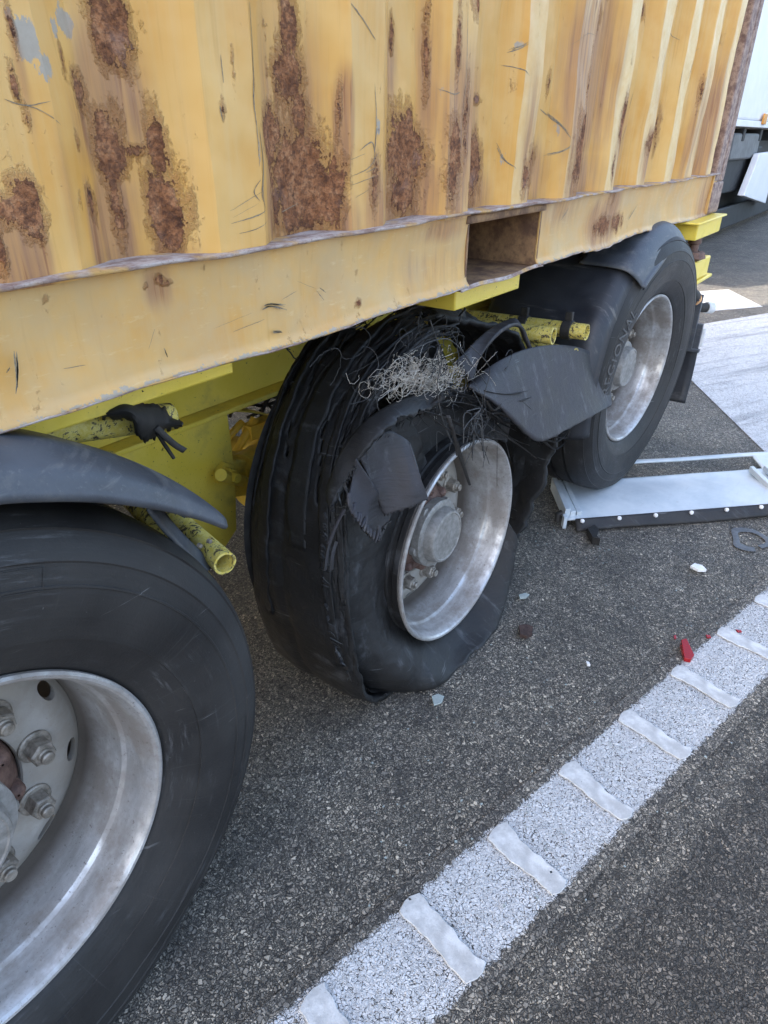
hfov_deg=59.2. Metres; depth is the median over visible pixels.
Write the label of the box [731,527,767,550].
sealant ring
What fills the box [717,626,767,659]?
rumble bar
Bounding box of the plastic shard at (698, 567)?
[690,563,706,571]
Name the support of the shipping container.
on the semi trailer
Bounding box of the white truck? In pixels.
[685,0,767,242]
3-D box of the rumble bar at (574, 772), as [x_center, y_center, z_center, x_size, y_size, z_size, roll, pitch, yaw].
[0.503,0.660,1.605,0.065,0.004,0.188,-21,36,-34]
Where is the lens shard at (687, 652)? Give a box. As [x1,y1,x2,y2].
[680,638,693,662]
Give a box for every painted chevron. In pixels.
[692,313,767,451]
[700,290,761,310]
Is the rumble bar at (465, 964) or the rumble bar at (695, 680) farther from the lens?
the rumble bar at (695, 680)
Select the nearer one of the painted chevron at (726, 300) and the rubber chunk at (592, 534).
the rubber chunk at (592, 534)
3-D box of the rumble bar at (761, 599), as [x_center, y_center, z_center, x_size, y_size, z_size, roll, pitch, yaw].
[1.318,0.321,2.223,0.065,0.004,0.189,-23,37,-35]
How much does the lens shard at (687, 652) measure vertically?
0.022 m
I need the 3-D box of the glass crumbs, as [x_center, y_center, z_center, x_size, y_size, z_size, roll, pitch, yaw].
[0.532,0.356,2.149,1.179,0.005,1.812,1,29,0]
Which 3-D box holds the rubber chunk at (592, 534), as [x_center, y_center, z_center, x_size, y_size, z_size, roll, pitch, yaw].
[0.805,0.086,2.606,0.044,0.031,0.107,6,30,10]
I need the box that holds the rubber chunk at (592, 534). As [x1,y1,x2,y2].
[586,525,599,544]
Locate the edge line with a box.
[241,576,767,1023]
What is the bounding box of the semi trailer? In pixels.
[0,213,726,1023]
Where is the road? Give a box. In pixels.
[103,210,767,1023]
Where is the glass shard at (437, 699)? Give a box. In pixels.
[431,694,443,705]
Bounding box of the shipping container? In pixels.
[0,0,763,433]
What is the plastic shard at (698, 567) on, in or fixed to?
on the road
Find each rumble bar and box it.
[298,982,349,1023]
[399,893,485,983]
[487,821,565,894]
[558,760,632,819]
[618,709,691,759]
[670,665,739,707]
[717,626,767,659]
[754,594,767,606]
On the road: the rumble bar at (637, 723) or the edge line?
the edge line
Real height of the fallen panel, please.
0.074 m
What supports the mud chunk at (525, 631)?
on the road
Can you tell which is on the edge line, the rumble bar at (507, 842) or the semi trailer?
the rumble bar at (507, 842)
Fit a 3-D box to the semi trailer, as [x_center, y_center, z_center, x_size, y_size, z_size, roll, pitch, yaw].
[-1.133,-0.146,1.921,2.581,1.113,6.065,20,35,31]
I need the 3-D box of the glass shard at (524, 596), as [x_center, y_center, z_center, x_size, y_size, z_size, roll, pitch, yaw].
[0.471,0.283,2.274,0.042,0.007,0.022,-13,32,-22]
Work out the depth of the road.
1.61 m
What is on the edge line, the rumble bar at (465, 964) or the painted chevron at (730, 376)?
the rumble bar at (465, 964)
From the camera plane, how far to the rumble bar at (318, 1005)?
1.20 m
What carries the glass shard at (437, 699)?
on the road
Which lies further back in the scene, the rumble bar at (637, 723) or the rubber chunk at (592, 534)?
the rubber chunk at (592, 534)
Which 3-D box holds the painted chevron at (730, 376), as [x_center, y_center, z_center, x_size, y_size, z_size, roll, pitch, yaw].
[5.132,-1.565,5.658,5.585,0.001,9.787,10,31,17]
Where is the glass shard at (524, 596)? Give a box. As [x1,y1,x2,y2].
[519,593,528,598]
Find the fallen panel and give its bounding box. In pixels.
[550,451,767,531]
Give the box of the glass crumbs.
[360,501,736,907]
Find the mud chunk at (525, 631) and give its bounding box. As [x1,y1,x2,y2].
[519,624,532,638]
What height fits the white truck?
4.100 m

